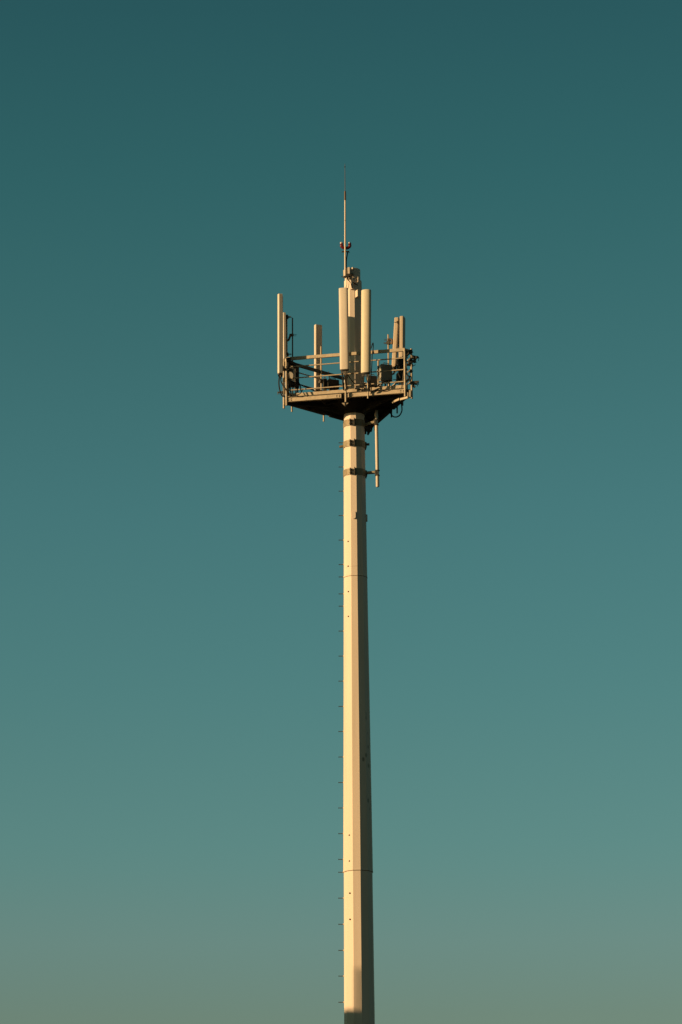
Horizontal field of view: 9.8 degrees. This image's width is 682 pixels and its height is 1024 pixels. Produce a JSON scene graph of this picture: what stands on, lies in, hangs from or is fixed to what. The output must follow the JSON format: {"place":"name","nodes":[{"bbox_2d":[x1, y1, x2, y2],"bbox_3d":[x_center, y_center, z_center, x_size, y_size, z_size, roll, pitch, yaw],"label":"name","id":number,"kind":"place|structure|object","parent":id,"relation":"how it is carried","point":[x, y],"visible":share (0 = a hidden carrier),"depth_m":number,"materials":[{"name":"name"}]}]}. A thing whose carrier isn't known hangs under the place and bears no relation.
{"place":"outdoors","nodes":[
{"label":"outdoors","id":0,"kind":"place"},
{"bbox_2d":[0,0,681,1023],"label":"sky","id":1,"kind":"structure","parent":0,"point":[172,532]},
{"bbox_3d":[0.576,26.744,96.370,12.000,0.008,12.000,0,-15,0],"label":"path","id":2,"kind":"structure","parent":0,"visible":0},
{"bbox_2d":[338,267,374,1023],"bbox_3d":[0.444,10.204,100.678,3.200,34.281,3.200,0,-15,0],"label":"monopole mast","id":3,"kind":"object","parent":2,"relation":"on","point":[358,976],"visible":0.98,"depth_m":101.66,"materials":[{"name":"metal"}]},
{"bbox_2d":[341,166,353,277],"bbox_3d":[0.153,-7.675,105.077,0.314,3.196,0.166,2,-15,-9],"label":"lightning rod","id":4,"kind":"object","parent":3,"relation":"attached to","point":[345,272],"visible":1,"depth_m":104.90,"materials":[{"name":"paint"}]},
{"bbox_2d":[340,242,351,267],"bbox_3d":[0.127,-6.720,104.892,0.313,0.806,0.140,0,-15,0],"label":"obstruction light","id":5,"kind":"object","parent":4,"relation":"attached to","point":[347,247],"visible":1,"depth_m":104.91,"materials":[{"name":"metal"}]},
{"bbox_2d":[277,348,418,430],"bbox_3d":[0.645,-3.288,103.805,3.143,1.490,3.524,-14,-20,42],"label":"antenna platform","id":6,"kind":"structure","parent":3,"relation":"attached to","point":[332,404],"depth_m":103.46,"materials":[{"name":"metal"}]},
{"bbox_2d":[278,294,287,404],"bbox_3d":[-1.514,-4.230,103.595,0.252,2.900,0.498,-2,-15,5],"label":"panel antenna","id":7,"kind":"object","parent":6,"relation":"attached to","point":[281,367],"visible":1,"depth_m":103.47,"materials":[{"name":"plastic"}]},
{"bbox_2d":[278,377,284,396],"bbox_3d":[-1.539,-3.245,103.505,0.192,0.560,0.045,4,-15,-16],"label":"cable","id":8,"kind":"object","parent":7,"relation":"attached to","point":[279,387],"visible":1,"depth_m":103.48,"materials":[{"name":"black rubber"}]},
{"bbox_2d":[283,312,296,392],"bbox_3d":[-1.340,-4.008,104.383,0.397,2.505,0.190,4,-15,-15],"label":"panel antenna","id":9,"kind":"object","parent":6,"relation":"attached to","point":[286,338],"visible":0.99,"depth_m":104.50,"materials":[{"name":"plastic"}]},
{"bbox_2d":[289,367,297,387],"bbox_3d":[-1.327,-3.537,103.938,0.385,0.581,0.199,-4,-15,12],"label":"radio unit","id":10,"kind":"object","parent":6,"relation":"attached to","point":[292,373],"visible":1,"depth_m":103.89,"materials":[{"name":"metal"}]},
{"bbox_2d":[294,367,298,392],"bbox_3d":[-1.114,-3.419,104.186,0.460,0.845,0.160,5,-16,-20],"label":"radio unit","id":11,"kind":"object","parent":6,"relation":"attached to","point":[296,375],"visible":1,"depth_m":104.11,"materials":[{"name":"metal"}]},
{"bbox_2d":[290,380,315,391],"bbox_3d":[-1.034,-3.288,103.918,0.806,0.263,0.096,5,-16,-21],"label":"cable","id":12,"kind":"object","parent":6,"relation":"attached to","point":[303,385],"visible":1,"depth_m":103.93,"materials":[{"name":"black rubber"}]},
{"bbox_2d":[314,324,324,391],"bbox_3d":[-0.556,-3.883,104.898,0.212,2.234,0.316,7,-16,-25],"label":"panel antenna","id":13,"kind":"object","parent":6,"relation":"attached to","point":[318,345],"visible":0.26,"depth_m":105.00,"materials":[{"name":"plastic"}]},
{"bbox_2d":[322,377,326,390],"bbox_3d":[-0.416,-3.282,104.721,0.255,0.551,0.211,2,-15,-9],"label":"radio unit","id":14,"kind":"object","parent":6,"relation":"attached to","point":[324,384],"visible":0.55,"depth_m":104.69,"materials":[{"name":"metal"}]},
{"bbox_2d":[327,378,338,390],"bbox_3d":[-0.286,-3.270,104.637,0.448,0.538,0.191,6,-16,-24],"label":"radio unit","id":15,"kind":"object","parent":6,"relation":"attached to","point":[332,382],"visible":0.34,"depth_m":104.61,"materials":[{"name":"metal"}]},
{"bbox_2d":[339,288,348,401],"bbox_3d":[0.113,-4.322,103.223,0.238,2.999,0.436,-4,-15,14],"label":"panel antenna","id":16,"kind":"object","parent":6,"relation":"attached to","point":[343,330],"visible":1,"depth_m":103.11,"materials":[{"name":"plastic"}]},
{"bbox_2d":[361,289,373,398],"bbox_3d":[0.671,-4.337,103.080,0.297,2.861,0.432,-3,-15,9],"label":"panel antenna","id":17,"kind":"object","parent":6,"relation":"attached to","point":[366,362],"visible":1,"depth_m":102.95,"materials":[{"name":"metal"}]},
{"bbox_2d":[369,374,376,386],"bbox_3d":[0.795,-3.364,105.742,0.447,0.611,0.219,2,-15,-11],"label":"radio unit","id":18,"kind":"object","parent":6,"relation":"attached to","point":[374,379],"visible":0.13,"depth_m":105.72,"materials":[{"name":"metal"}]},
{"bbox_2d":[355,379,391,389],"bbox_3d":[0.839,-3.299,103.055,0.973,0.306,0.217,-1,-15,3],"label":"cable","id":19,"kind":"object","parent":6,"relation":"on","point":[375,386],"visible":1,"depth_m":103.08,"materials":[{"name":"black rubber"}]},
{"bbox_2d":[377,361,391,385],"bbox_3d":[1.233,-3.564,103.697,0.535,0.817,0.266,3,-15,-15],"label":"radio unit","id":20,"kind":"object","parent":6,"relation":"attached to","point":[383,376],"visible":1,"depth_m":103.62,"materials":[{"name":"metal"}]},
{"bbox_2d":[384,317,399,385],"bbox_3d":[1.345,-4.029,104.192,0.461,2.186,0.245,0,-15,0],"label":"panel antenna","id":21,"kind":"object","parent":6,"relation":"attached to","point":[395,341],"visible":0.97,"depth_m":104.25,"materials":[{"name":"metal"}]},
{"bbox_2d":[389,403,402,417],"bbox_3d":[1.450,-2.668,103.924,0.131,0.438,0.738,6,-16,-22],"label":"cable","id":22,"kind":"object","parent":6,"relation":"hanging from","point":[399,414],"visible":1,"depth_m":103.77,"materials":[{"name":"black rubber"}]},
{"bbox_2d":[395,316,404,384],"bbox_3d":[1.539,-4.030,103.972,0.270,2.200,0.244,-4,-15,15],"label":"panel antenna","id":23,"kind":"object","parent":6,"relation":"attached to","point":[402,332],"visible":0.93,"depth_m":104.01,"materials":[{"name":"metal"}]},
{"bbox_2d":[396,373,403,384],"bbox_3d":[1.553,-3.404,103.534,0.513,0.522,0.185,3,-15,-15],"label":"radio unit","id":24,"kind":"object","parent":6,"relation":"attached to","point":[398,377],"visible":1,"depth_m":103.48,"materials":[{"name":"metal"}]},
{"bbox_2d":[393,357,408,380],"bbox_3d":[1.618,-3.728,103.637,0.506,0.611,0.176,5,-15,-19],"label":"radio unit","id":25,"kind":"object","parent":6,"relation":"attached to","point":[400,362],"visible":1,"depth_m":103.56,"materials":[{"name":"metal"}]},
{"bbox_2d":[394,364,410,380],"bbox_3d":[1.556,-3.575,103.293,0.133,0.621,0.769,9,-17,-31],"label":"cable","id":26,"kind":"object","parent":6,"relation":"attached to","point":[402,371],"visible":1,"depth_m":103.19,"materials":[{"name":"black rubber"}]},
{"bbox_2d":[365,410,379,486],"bbox_3d":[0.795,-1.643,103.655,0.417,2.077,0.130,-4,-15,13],"label":"stick antenna","id":27,"kind":"object","parent":3,"relation":"attached to","point":[376,425],"visible":1,"depth_m":103.59,"materials":[{"name":"plastic"}]}
]}

